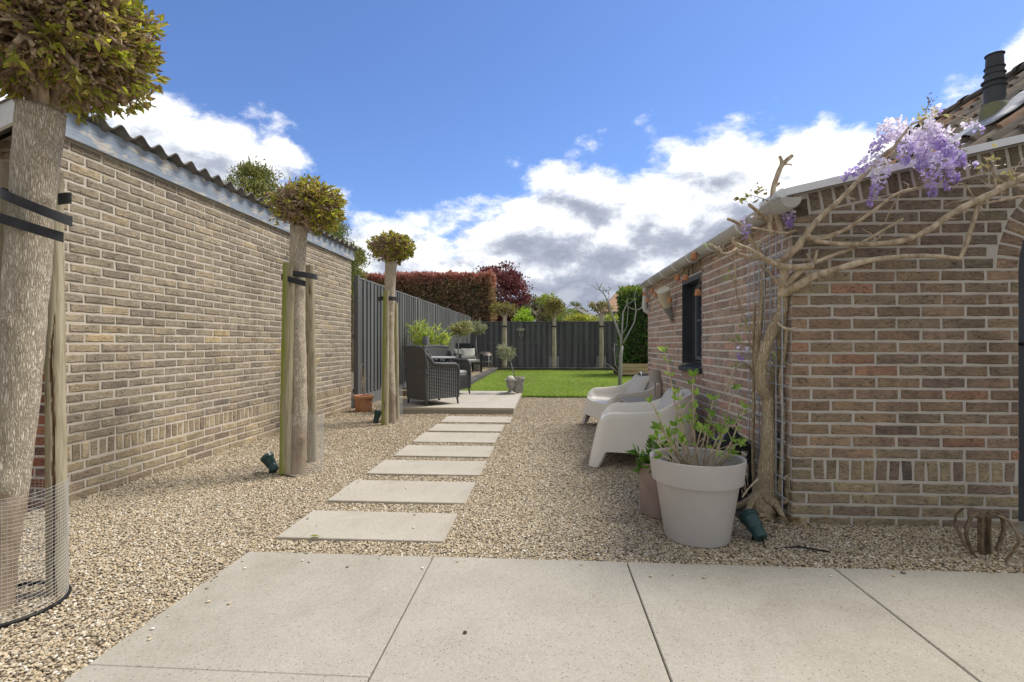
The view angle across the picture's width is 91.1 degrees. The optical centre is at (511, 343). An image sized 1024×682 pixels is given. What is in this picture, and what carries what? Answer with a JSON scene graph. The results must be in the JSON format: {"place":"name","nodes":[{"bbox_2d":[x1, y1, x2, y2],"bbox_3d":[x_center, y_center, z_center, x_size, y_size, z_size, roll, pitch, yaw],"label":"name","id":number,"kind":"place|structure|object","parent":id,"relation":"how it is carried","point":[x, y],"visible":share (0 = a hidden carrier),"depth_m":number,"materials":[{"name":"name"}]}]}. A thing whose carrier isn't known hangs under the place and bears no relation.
{"place":"outdoors","nodes":[
{"label":"outdoors","id":0,"kind":"place"},
{"bbox_2d":[351,367,596,406],"bbox_3d":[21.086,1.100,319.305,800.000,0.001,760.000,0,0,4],"label":"ground","id":1,"kind":"structure","parent":0,"point":[352,387],"depth_m":12.96,"materials":[{"name":"soil"}]},
{"bbox_2d":[0,0,170,611],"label":"clipped tree","id":2,"kind":"object","parent":1,"relation":"on","point":[58,58],"visible":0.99,"depth_m":1.86,"materials":[{"name":"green plant"}]},
{"bbox_2d":[0,187,72,241],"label":"tree tie","id":3,"kind":"object","parent":2,"relation":"attached to","point":[34,207],"visible":0.99,"depth_m":1.83,"materials":[{"name":"black rubber"}]},
{"bbox_2d":[0,97,357,511],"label":"brick shed","id":4,"kind":"structure","parent":1,"relation":"on","point":[173,283],"depth_m":3.95,"materials":[{"name":"brown brick"}]},
{"bbox_2d":[222,155,284,203],"bbox_3d":[-8.036,-2.429,15.492,3.449,6.858,3.819,0,0,4],"label":"conifer","id":5,"kind":"object","parent":1,"relation":"on","point":[257,177],"visible":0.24,"depth_m":15.19,"materials":[{"name":"green plant"}]},
{"bbox_2d":[260,174,348,474],"bbox_3d":[-1.573,-0.117,3.873,0.690,2.344,0.566,0,0,4],"label":"clipped tree","id":6,"kind":"object","parent":1,"relation":"on","point":[302,206],"visible":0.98,"depth_m":3.81,"materials":[{"name":"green plant"}]},
{"bbox_2d":[274,174,356,293],"bbox_3d":[-6.783,-2.286,16.460,3.512,6.572,3.740,0,0,-14],"label":"conifer","id":7,"kind":"object","parent":1,"relation":"on","point":[339,235],"visible":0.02,"depth_m":16.47,"materials":[{"name":"green plant"}]},
{"bbox_2d":[336,209,369,311],"bbox_3d":[-6.246,-1.959,17.565,2.541,5.917,2.725,0,0,4],"label":"conifer","id":8,"kind":"object","parent":1,"relation":"on","point":[357,264],"visible":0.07,"depth_m":17.58,"materials":[{"name":"green plant"}]},
{"bbox_2d":[350,241,371,369],"bbox_3d":[-6.023,-1.442,19.003,1.359,4.885,1.619,0,0,4],"label":"shrub","id":9,"kind":"object","parent":1,"relation":"on","point":[363,254],"visible":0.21,"depth_m":18.96,"materials":[{"name":"green plant"}]},
{"bbox_2d":[366,229,416,422],"bbox_3d":[-1.516,-0.200,6.362,0.641,2.507,0.634,0,0,4],"label":"clipped tree","id":10,"kind":"object","parent":1,"relation":"on","point":[392,249],"visible":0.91,"depth_m":6.31,"materials":[{"name":"green plant"}]},
{"bbox_2d":[351,269,497,367],"bbox_3d":[-3.977,-1.024,21.521,6.916,4.271,2.255,0,0,4],"label":"photinia hedge","id":11,"kind":"object","parent":1,"relation":"on","point":[472,295],"visible":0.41,"depth_m":20.68,"materials":[{"name":"brown plant"}]},
{"bbox_2d":[473,260,534,320],"bbox_3d":[-0.609,-1.664,25.922,3.666,5.328,3.700,0,0,38],"label":"plum tree","id":12,"kind":"object","parent":1,"relation":"on","point":[510,282],"visible":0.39,"depth_m":25.50,"materials":[{"name":"brown plant"}]},
{"bbox_2d":[510,306,535,320],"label":"shrub","id":13,"kind":"object","parent":1,"relation":"on","point":[526,315],"visible":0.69,"depth_m":22.39,"materials":[{"name":"green plant"}]},
{"bbox_2d":[513,302,552,320],"bbox_3d":[1.149,-0.504,24.101,2.274,3.007,1.875,0,0,4],"label":"shrub","id":14,"kind":"object","parent":1,"relation":"on","point":[534,307],"visible":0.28,"depth_m":24.00,"materials":[{"name":"green plant"}]},
{"bbox_2d":[527,293,544,320],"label":"shrub","id":15,"kind":"object","parent":1,"relation":"on","point":[533,302],"visible":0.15,"depth_m":32.55,"materials":[{"name":"green plant"}]},
{"bbox_2d":[535,290,567,319],"bbox_3d":[1.870,-0.817,24.984,1.630,3.634,1.699,0,0,30],"label":"shrub","id":16,"kind":"object","parent":1,"relation":"on","point":[540,301],"visible":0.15,"depth_m":24.82,"materials":[{"name":"green plant"}]},
{"bbox_2d":[542,304,579,320],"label":"shrub","id":17,"kind":"object","parent":1,"relation":"on","point":[573,312],"visible":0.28,"depth_m":23.94,"materials":[{"name":"green plant"}]},
{"bbox_2d":[559,301,593,314],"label":"shrub","id":18,"kind":"object","parent":1,"relation":"on","point":[574,304],"visible":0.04,"depth_m":35.79,"materials":[{"name":"green plant"}]},
{"bbox_2d":[561,306,592,320],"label":"house","id":19,"kind":"structure","parent":1,"relation":"on","point":[580,310],"depth_m":29.75,"materials":[{"name":"white paint"}]},
{"bbox_2d":[561,312,603,320],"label":"shrub","id":20,"kind":"object","parent":1,"relation":"on","point":[581,317],"visible":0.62,"depth_m":22.73,"materials":[{"name":"green plant"}]},
{"bbox_2d":[603,313,619,320],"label":"shrub","id":21,"kind":"object","parent":1,"relation":"on","point":[608,317],"visible":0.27,"depth_m":23.77,"materials":[{"name":"green plant"}]},
{"bbox_2d":[596,286,632,315],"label":"house","id":22,"kind":"structure","parent":1,"relation":"on","point":[612,300],"depth_m":44.83,"materials":[{"name":"brown tile"}]},
{"bbox_2d":[645,50,1023,535],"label":"brick outbuilding","id":23,"kind":"structure","parent":1,"relation":"on","point":[903,388],"depth_m":2.72,"materials":[{"name":"brown brick"}]},
{"bbox_2d":[656,286,672,321],"bbox_3d":[1.609,-0.414,5.197,0.289,0.360,0.138,0,0,-40],"label":"wall lamp","id":24,"kind":"object","parent":23,"relation":"attached to","point":[663,293],"depth_m":5.17,"materials":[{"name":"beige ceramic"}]},
{"bbox_2d":[678,272,702,373],"bbox_3d":[1.719,-0.183,4.647,0.185,0.884,0.660,0,0,4],"label":"window","id":25,"kind":"structure","parent":23,"relation":"in","point":[691,304],"depth_m":4.91,"materials":[{"name":"black glass"}]},
{"bbox_2d":[640,196,801,313],"bbox_3d":[1.618,-0.582,4.614,0.166,0.399,3.931,0,0,4],"label":"gutter","id":26,"kind":"object","parent":23,"relation":"attached to","point":[779,205],"visible":0.88,"depth_m":3.56,"materials":[{"name":"grey plastic"}]},
{"bbox_2d":[667,271,676,301],"bbox_3d":[1.573,-0.578,4.926,0.102,0.335,0.052,0,0,4],"label":"clay bell","id":27,"kind":"object","parent":26,"relation":"hanging from","point":[669,299],"visible":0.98,"depth_m":4.91,"materials":[{"name":"ceramic"}]},
{"bbox_2d":[674,267,682,280],"bbox_3d":[1.554,-0.667,4.644,0.103,0.158,0.054,0,0,4],"label":"clay bell","id":28,"kind":"object","parent":26,"relation":"hanging from","point":[677,277],"visible":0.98,"depth_m":4.63,"materials":[{"name":"ceramic"}]},
{"bbox_2d":[682,261,692,280],"bbox_3d":[1.536,-0.649,4.377,0.104,0.194,0.056,0,0,4],"label":"clay bell","id":29,"kind":"object","parent":26,"relation":"hanging from","point":[685,277],"visible":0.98,"depth_m":4.36,"materials":[{"name":"ceramic"}]},
{"bbox_2d":[690,252,697,259],"bbox_3d":[1.518,-0.725,4.126,0.104,0.057,0.059,0,0,4],"label":"clay bell","id":30,"kind":"object","parent":26,"relation":"hanging from","point":[693,255],"visible":0.94,"depth_m":4.11,"materials":[{"name":"ceramic"}]},
{"bbox_2d":[694,254,706,295],"bbox_3d":[1.513,-0.567,4.023,0.104,0.358,0.055,0,0,4],"label":"clay bell","id":31,"kind":"object","parent":26,"relation":"hanging from","point":[697,292],"visible":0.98,"depth_m":4.02,"materials":[{"name":"ceramic"}]},
{"bbox_2d":[746,231,785,521],"bbox_3d":[1.502,0.205,2.985,0.012,1.650,0.515,0,0,4],"label":"wire trellis","id":32,"kind":"object","parent":23,"relation":"attached to","point":[775,347],"visible":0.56,"depth_m":2.92,"materials":[{"name":"metal"}]},
{"bbox_2d":[1018,240,1023,520],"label":"door","id":33,"kind":"structure","parent":23,"relation":"in","point":[1021,257],"depth_m":2.77,"materials":[{"name":"black paint"}]},
{"bbox_2d":[399,367,590,395],"bbox_3d":[0.610,0.975,14.541,5.300,0.150,10.100,0,0,4],"label":"gravel bed","id":34,"kind":"object","parent":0,"point":[404,389],"visible":0.07,"depth_m":15.25,"materials":[{"name":"beige gravel"}]},
{"bbox_2d":[353,275,470,407],"bbox_3d":[-2.064,-0.010,13.738,0.141,2.120,11.895,0,0,4],"label":"fence","id":35,"kind":"object","parent":34,"relation":"on","point":[368,327],"visible":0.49,"depth_m":8.79,"materials":[{"name":"paint"}]},
{"bbox_2d":[405,319,451,347],"bbox_3d":[-1.722,0.171,10.295,1.034,1.465,0.800,0,0,4],"label":"oleander","id":36,"kind":"object","parent":34,"relation":"on","point":[441,337],"visible":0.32,"depth_m":10.24,"materials":[{"name":"green plant"}]},
{"bbox_2d":[454,343,482,371],"bbox_3d":[-1.464,0.441,16.063,0.800,0.919,0.914,0,0,-28],"label":"lounge chair","id":37,"kind":"object","parent":34,"relation":"on","point":[472,360],"visible":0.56,"depth_m":16.21,"materials":[{"name":"black paint"}]},
{"bbox_2d":[454,349,466,358],"bbox_3d":[-1.668,0.315,16.104,0.440,0.320,0.182,0,0,-28],"label":"cushion","id":38,"kind":"object","parent":37,"relation":"on","point":[456,352],"visible":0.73,"depth_m":16.03,"materials":[{"name":"white fabric"}]},
{"bbox_2d":[461,348,475,357],"bbox_3d":[-1.402,0.300,16.201,0.481,0.323,0.183,0,0,-29],"label":"cushion","id":39,"kind":"object","parent":37,"relation":"on","point":[468,352],"visible":1,"depth_m":16.15,"materials":[{"name":"fabric"}]},
{"bbox_2d":[473,364,479,370],"bbox_3d":[-1.135,0.720,16.498,0.260,0.360,0.260,0,0,4],"label":"plant pot","id":40,"kind":"object","parent":34,"relation":"on","point":[476,367],"visible":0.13,"depth_m":16.39,"materials":[{"name":"stone"}]},
{"bbox_2d":[469,317,486,358],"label":"olive tree","id":41,"kind":"object","parent":40,"relation":"in","point":[479,327],"visible":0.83,"depth_m":16.45,"materials":[{"name":"green plant"}]},
{"bbox_2d":[471,374,485,382],"bbox_3d":[-0.966,0.965,13.603,0.200,0.170,2.580,0,0,4],"label":"sleeper","id":42,"kind":"object","parent":34,"relation":"on","point":[476,378],"visible":0.52,"depth_m":13.54,"materials":[{"name":"grey wood"}]},
{"bbox_2d":[478,352,492,367],"bbox_3d":[-0.993,0.598,18.656,0.580,0.605,0.580,0,0,4],"label":"fire bowl","id":43,"kind":"object","parent":34,"relation":"on","point":[488,354],"visible":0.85,"depth_m":18.47,"materials":[{"name":"brown metal"}]},
{"bbox_2d":[479,367,497,376],"bbox_3d":[-0.752,0.966,16.846,0.200,0.169,3.880,0,0,4],"label":"sleeper","id":44,"kind":"object","parent":34,"relation":"on","point":[490,371],"visible":0.66,"depth_m":16.61,"materials":[{"name":"grey wood"}]},
{"bbox_2d":[488,301,517,366],"bbox_3d":[-0.315,-0.350,18.883,1.194,2.586,0.780,0,0,4],"label":"pollard tree","id":45,"kind":"object","parent":34,"relation":"on","point":[499,308],"visible":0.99,"depth_m":18.84,"materials":[{"name":"green plant"}]},
{"bbox_2d":[498,367,547,369],"bbox_3d":[0.412,0.964,18.764,1.850,0.172,0.180,0,0,4],"label":"sleeper","id":46,"kind":"object","parent":34,"relation":"on","point":[524,368],"visible":0.58,"depth_m":18.68,"materials":[{"name":"grey wood"}]},
{"bbox_2d":[471,320,620,367],"bbox_3d":[2.089,0.050,19.522,7.452,1.900,0.085,0,0,4],"label":"fence","id":47,"kind":"object","parent":34,"relation":"on","point":[577,343],"visible":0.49,"depth_m":19.55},
{"bbox_2d":[540,294,565,366],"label":"pollard tree","id":48,"kind":"object","parent":34,"relation":"on","point":[553,303],"visible":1,"depth_m":18.89,"materials":[{"name":"green plant"}]},
{"bbox_2d":[548,367,579,370],"bbox_3d":[1.939,0.965,18.663,1.190,0.170,0.180,0,0,4],"label":"sleeper","id":49,"kind":"object","parent":34,"relation":"on","point":[563,368],"visible":0.56,"depth_m":18.59,"materials":[{"name":"grey wood"}]},
{"bbox_2d":[580,368,612,370],"bbox_3d":[3.486,0.966,18.561,1.890,0.169,0.180,0,0,4],"label":"sleeper","id":50,"kind":"object","parent":34,"relation":"on","point":[599,369],"visible":0.3,"depth_m":18.50,"materials":[{"name":"wood"}]},
{"bbox_2d":[587,299,614,367],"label":"pollard tree","id":51,"kind":"object","parent":34,"relation":"on","point":[597,307],"visible":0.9,"depth_m":18.88,"materials":[{"name":"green plant"}]},
{"bbox_2d":[0,396,1023,681],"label":"gravel","id":52,"kind":"structure","parent":0,"point":[146,550],"depth_m":2.67,"materials":[{"name":"beige gravel"}]},
{"bbox_2d":[0,161,8,307],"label":"support stake","id":53,"kind":"object","parent":52,"relation":"on","point":[4,174],"visible":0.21,"depth_m":1.99,"materials":[{"name":"brown wood"}]},
{"bbox_2d":[0,476,68,623],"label":"wire guard","id":54,"kind":"object","parent":52,"relation":"on","point":[42,534],"visible":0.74,"depth_m":1.86,"materials":[{"name":"silver metal"}]},
{"bbox_2d":[0,580,71,627],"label":"hose","id":55,"kind":"object","parent":52,"relation":"on","point":[51,606],"visible":0.6,"depth_m":1.87,"materials":[{"name":"rubber"}]},
{"bbox_2d":[44,173,67,596],"bbox_3d":[-1.850,0.175,2.037,0.141,1.752,0.070,0,0,36],"label":"support stake","id":56,"kind":"object","parent":52,"relation":"on","point":[55,417],"visible":0.72,"depth_m":2.02,"materials":[{"name":"brown wood"}]},
{"bbox_2d":[260,452,295,477],"bbox_3d":[-1.752,0.933,3.813,0.402,0.193,0.100,0,0,27],"label":"garden spotlight","id":57,"kind":"object","parent":52,"relation":"on","point":[268,461],"visible":0.98,"depth_m":3.84,"materials":[{"name":"green plastic"}]},
{"bbox_2d":[279,262,294,475],"bbox_3d":[-1.705,0.220,3.815,0.139,1.662,0.097,0,0,33],"label":"support stake","id":58,"kind":"object","parent":52,"relation":"on","point":[287,364],"visible":0.91,"depth_m":3.78,"materials":[{"name":"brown wood"}]},
{"bbox_2d":[281,271,316,286],"bbox_3d":[-1.638,-0.498,3.828,0.255,0.127,0.147,0,0,4],"label":"tree tie","id":59,"kind":"object","parent":58,"relation":"attached to","point":[303,275],"visible":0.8,"depth_m":3.79,"materials":[{"name":"black rubber"}]},
{"bbox_2d":[286,410,322,476],"bbox_3d":[-1.631,0.765,3.917,0.302,0.482,0.302,0,0,4],"label":"wire guard","id":60,"kind":"object","parent":52,"relation":"on","point":[312,446],"visible":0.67,"depth_m":3.86,"materials":[{"name":"grey metal"}]},
{"bbox_2d":[305,265,317,461],"bbox_3d":[-1.662,0.208,4.156,0.084,1.694,0.294,0,0,-16],"label":"support stake","id":61,"kind":"object","parent":52,"relation":"on","point":[310,339],"visible":0.72,"depth_m":4.11,"materials":[{"name":"brown wood"}]},
{"bbox_2d":[353,394,373,411],"bbox_3d":[-2.204,0.880,7.465,0.292,0.240,0.292,0,0,4],"label":"plant pot","id":62,"kind":"object","parent":52,"relation":"on","point":[363,403],"visible":0.99,"depth_m":7.36,"materials":[{"name":"ceramic"}]},
{"bbox_2d":[361,363,366,395],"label":"young shrub","id":63,"kind":"object","parent":62,"relation":"on","point":[363,379],"visible":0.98,"depth_m":7.15,"materials":[{"name":"green plant"}]},
{"bbox_2d":[276,510,457,543],"bbox_3d":[-0.758,1.006,2.735,0.861,0.048,0.411,0,0,4],"label":"stepping stone","id":64,"kind":"object","parent":52,"relation":"on","point":[343,526],"visible":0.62,"depth_m":2.69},
{"bbox_2d":[373,410,394,423],"bbox_3d":[-1.610,0.941,6.261,0.124,0.208,0.374,0,0,-45],"label":"garden spotlight","id":65,"kind":"object","parent":52,"relation":"on","point":[377,414],"visible":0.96,"depth_m":6.32,"materials":[{"name":"green plastic"}]},
{"bbox_2d":[381,290,389,425],"bbox_3d":[-1.561,0.195,6.199,0.097,1.712,0.085,0,0,4],"label":"support stake","id":66,"kind":"object","parent":52,"relation":"on","point":[385,384],"visible":0.96,"depth_m":6.17,"materials":[{"name":"brown wood"}]},
{"bbox_2d":[378,296,398,300],"bbox_3d":[-1.554,-0.560,6.255,0.250,0.050,0.156,0,0,4],"label":"tree tie","id":67,"kind":"object","parent":66,"relation":"attached to","point":[391,298],"visible":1,"depth_m":6.21,"materials":[{"name":"black rubber"}]},
{"bbox_2d":[381,385,401,421],"bbox_3d":[-1.552,0.770,6.482,0.272,0.472,0.272,0,0,4],"label":"wire guard","id":68,"kind":"object","parent":52,"relation":"on","point":[400,391],"visible":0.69,"depth_m":6.41,"materials":[{"name":"grey metal"}]},
{"bbox_2d":[394,303,399,419],"bbox_3d":[-1.526,0.256,6.624,0.085,1.588,0.075,0,0,4],"label":"support stake","id":69,"kind":"object","parent":52,"relation":"on","point":[396,350],"visible":0.63,"depth_m":6.59,"materials":[{"name":"brown wood"}]},
{"bbox_2d":[327,480,475,504],"bbox_3d":[-0.711,1.006,3.366,0.876,0.048,0.471,0,0,4],"label":"stepping stone","id":70,"kind":"object","parent":52,"relation":"on","point":[398,492],"visible":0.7,"depth_m":3.32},
{"bbox_2d":[366,460,485,476],"bbox_3d":[-0.661,1.006,4.012,0.867,0.048,0.442,0,0,4],"label":"stepping stone","id":71,"kind":"object","parent":52,"relation":"on","point":[430,468],"visible":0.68,"depth_m":3.96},
{"bbox_2d":[393,445,493,458],"bbox_3d":[-0.609,1.006,4.628,0.849,0.048,0.454,0,0,4],"label":"stepping stone","id":72,"kind":"object","parent":52,"relation":"on","point":[442,451],"visible":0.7,"depth_m":4.58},
{"bbox_2d":[412,432,499,443],"bbox_3d":[-0.571,1.006,5.298,0.839,0.048,0.540,0,0,4],"label":"stepping stone","id":73,"kind":"object","parent":52,"relation":"on","point":[455,437],"visible":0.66,"depth_m":5.27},
{"bbox_2d":[399,391,521,413],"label":"raised terrace","id":74,"kind":"structure","parent":52,"relation":"on","point":[488,402],"depth_m":7.52,"materials":[{"name":"concrete"}]},
{"bbox_2d":[403,345,459,405],"bbox_3d":[-1.252,0.463,7.663,0.700,0.894,0.658,0,0,-39],"label":"wicker armchair","id":75,"kind":"object","parent":74,"relation":"on","point":[427,377],"visible":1,"depth_m":7.44,"materials":[{"name":"wicker"}]},
{"bbox_2d":[431,356,455,361],"bbox_3d":[-1.312,0.566,8.355,0.750,0.706,0.750,0,0,4],"label":"bistro table","id":76,"kind":"object","parent":74,"relation":"on","point":[440,357],"visible":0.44,"depth_m":8.16,"materials":[{"name":"black paint"}]},
{"bbox_2d":[422,336,428,350],"bbox_3d":[-1.394,0.045,8.120,0.124,0.335,0.124,0,0,4],"label":"table lamp","id":77,"kind":"object","parent":76,"relation":"on","point":[425,340],"visible":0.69,"depth_m":8.08,"materials":[{"name":"grey"}]},
{"bbox_2d":[424,345,470,393],"bbox_3d":[-1.202,0.463,9.151,0.700,0.894,0.658,0,0,41],"label":"wicker armchair","id":78,"kind":"object","parent":74,"relation":"on","point":[463,364],"visible":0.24,"depth_m":9.24,"materials":[{"name":"plastic"}]},
{"bbox_2d":[504,379,516,393],"bbox_3d":[-0.026,0.779,9.101,0.256,0.258,0.256,0,0,4],"label":"garden urn","id":79,"kind":"object","parent":74,"relation":"on","point":[510,384],"visible":0.98,"depth_m":9.04,"materials":[{"name":"stone"}]},
{"bbox_2d":[512,376,524,392],"bbox_3d":[0.070,0.762,9.336,0.340,0.292,0.340,0,0,4],"label":"plant pot","id":80,"kind":"object","parent":74,"relation":"on","point":[518,386],"visible":0.53,"depth_m":9.21,"materials":[{"name":"stone"}]},
{"bbox_2d":[496,342,516,377],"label":"olive tree","id":81,"kind":"object","parent":80,"relation":"on","point":[507,355],"visible":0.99,"depth_m":9.30,"materials":[{"name":"green plant"}]},
{"bbox_2d":[428,424,504,432],"bbox_3d":[-0.521,1.006,5.907,0.834,0.048,0.472,0,0,4],"label":"stepping stone","id":82,"kind":"object","parent":52,"relation":"on","point":[478,428],"visible":0.68,"depth_m":5.83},
{"bbox_2d":[440,416,511,423],"bbox_3d":[-0.450,1.006,6.556,0.880,0.048,0.496,0,0,4],"label":"stepping stone","id":83,"kind":"object","parent":52,"relation":"on","point":[476,419],"visible":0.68,"depth_m":6.52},
{"bbox_2d":[147,438,993,640],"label":"stray gravel","id":84,"kind":"structure","parent":52,"relation":"on","point":[207,601],"depth_m":2.13,"materials":[{"name":"beige gravel"}]},
{"bbox_2d":[581,376,661,423],"bbox_3d":[1.349,0.696,6.034,0.855,0.593,0.770,0,0,-12],"label":"tub chair","id":85,"kind":"object","parent":52,"relation":"on","point":[599,400],"visible":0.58,"depth_m":6.05,"materials":[{"name":"beige plastic"}]},
{"bbox_2d":[625,374,649,392],"bbox_3d":[1.501,0.530,6.034,0.207,0.306,0.480,0,0,-6],"label":"cushion","id":86,"kind":"object","parent":85,"relation":"on","point":[638,383],"visible":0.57,"depth_m":5.91,"materials":[{"name":"fabric"}]},
{"bbox_2d":[620,397,655,402],"bbox_3d":[1.341,0.785,5.123,0.420,0.430,0.420,0,0,4],"label":"side table","id":87,"kind":"object","parent":52,"relation":"on","point":[626,400],"visible":0.16,"depth_m":5.15,"materials":[{"name":"grey"}]},
{"bbox_2d":[648,370,661,399],"bbox_3d":[1.482,0.420,5.200,0.136,0.300,0.136,0,0,4],"label":"table lamp","id":88,"kind":"object","parent":87,"relation":"on","point":[654,376],"visible":0.97,"depth_m":5.16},
{"bbox_2d":[588,389,693,466],"bbox_3d":[1.115,0.696,4.323,0.855,0.593,0.770,0,0,14],"label":"tub chair","id":89,"kind":"object","parent":52,"relation":"on","point":[621,427],"visible":0.73,"depth_m":4.00,"materials":[{"name":"beige plastic"}]},
{"bbox_2d":[657,388,683,409],"bbox_3d":[1.371,0.530,4.369,0.183,0.274,0.420,0,0,4],"label":"cushion","id":90,"kind":"object","parent":89,"relation":"on","point":[666,400],"visible":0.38,"depth_m":4.30,"materials":[{"name":"fabric"}]},
{"bbox_2d":[639,457,661,519],"bbox_3d":[0.897,0.845,2.967,0.304,0.310,0.304,0,0,4],"label":"plant pot","id":91,"kind":"object","parent":52,"relation":"on","point":[649,501],"visible":0.2,"depth_m":2.88,"materials":[{"name":"ceramic"}]},
{"bbox_2d":[626,436,693,474],"bbox_3d":[0.914,0.664,2.949,0.377,0.222,0.460,0,0,45],"label":"leafy plant","id":92,"kind":"object","parent":91,"relation":"in","point":[643,456],"visible":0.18,"depth_m":2.95,"materials":[{"name":"green plant"}]},
{"bbox_2d":[649,447,746,548],"bbox_3d":[0.957,0.790,2.603,0.472,0.420,0.472,0,0,4],"label":"plant pot","id":93,"kind":"object","parent":52,"relation":"on","point":[698,504],"visible":0.93,"depth_m":2.44,"materials":[{"name":"grey plastic"}]},
{"bbox_2d":[644,346,752,466],"bbox_3d":[0.982,0.364,2.571,0.632,0.720,0.449,0,0,4],"label":"hydrangea","id":94,"kind":"object","parent":93,"relation":"on","point":[683,442],"visible":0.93,"depth_m":2.59,"materials":[{"name":"green plant"}]},
{"bbox_2d":[710,419,751,502],"bbox_3d":[1.382,0.733,3.176,0.194,0.514,0.194,0,0,4],"label":"lantern","id":95,"kind":"object","parent":52,"relation":"on","point":[726,436],"visible":0.25,"depth_m":3.10,"materials":[{"name":"black paint"}]},
{"bbox_2d":[735,506,745,516],"bbox_3d":[1.351,0.993,2.989,0.230,0.034,0.220,0,0,4],"label":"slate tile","id":96,"kind":"object","parent":52,"relation":"on","point":[738,510],"visible":0.02,"depth_m":2.94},
{"bbox_2d":[738,508,829,552],"bbox_3d":[1.312,0.935,2.461,0.132,0.190,0.398,0,0,-44],"label":"garden spotlight","id":97,"kind":"object","parent":52,"relation":"on","point":[749,519],"visible":0.96,"depth_m":2.51,"materials":[{"name":"green plastic"}]},
{"bbox_2d":[733,503,846,536],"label":"leaf litter","id":98,"kind":"object","parent":52,"relation":"on","point":[787,518],"visible":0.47,"depth_m":2.72,"materials":[{"name":"brown plant"}]},
{"bbox_2d":[701,92,1023,521],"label":"wisteria","id":99,"kind":"object","parent":52,"relation":"on","point":[762,500],"visible":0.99,"depth_m":2.64,"materials":[{"name":"brown plant"}]},
{"bbox_2d":[953,507,1020,561],"bbox_3d":[2.218,0.891,2.356,0.194,0.217,0.194,0,0,29],"label":"iron stand","id":100,"kind":"object","parent":52,"relation":"on","point":[984,534],"visible":0.83,"depth_m":2.35,"materials":[{"name":"brown metal"}]},
{"bbox_2d":[0,0,1023,320],"label":"sky","id":101,"kind":"structure","parent":0,"point":[579,144],"materials":[{"name":"blue"}]},
{"bbox_2d":[64,552,1023,681],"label":"patio","id":102,"kind":"structure","parent":0,"point":[287,617],"depth_m":1.75,"materials":[{"name":"concrete"}]},
{"bbox_2d":[460,369,632,397],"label":"lawn","id":103,"kind":"structure","parent":0,"point":[483,381],"depth_m":13.19,"materials":[{"name":"green plant"}]},
{"bbox_2d":[592,282,641,385],"bbox_3d":[2.415,-0.184,11.401,1.241,2.436,0.219,0,0,4],"label":"sapling","id":104,"kind":"object","parent":103,"relation":"on","point":[620,359],"visible":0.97,"depth_m":11.39,"materials":[{"name":"grey wood"}]},
{"bbox_2d":[613,363,647,375],"bbox_3d":[4.531,0.795,15.946,2.460,0.410,1.580,0,0,4],"label":"timber planter","id":105,"kind":"object","parent":103,"relation":"on","point":[631,369],"visible":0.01,"depth_m":15.23,"materials":[{"name":"wood"}]},
{"bbox_2d":[615,284,647,363],"bbox_3d":[4.570,-0.600,15.951,2.579,2.662,1.642,0,0,4],"label":"laurel hedge","id":106,"kind":"object","parent":105,"relation":"in","point":[635,347],"visible":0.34,"depth_m":15.50,"materials":[{"name":"green plant"}]},
{"bbox_3d":[-1.325,0.740,12.715,0.320,0.320,0.320,0,0,4],"label":"plant pot","id":107,"kind":"object","parent":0,"visible":0},
{"bbox_2d":[448,320,474,357],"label":"olive tree","id":108,"kind":"object","parent":107,"relation":"in","point":[457,328],"visible":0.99,"depth_m":12.53,"materials":[{"name":"green plant"}]}
]}

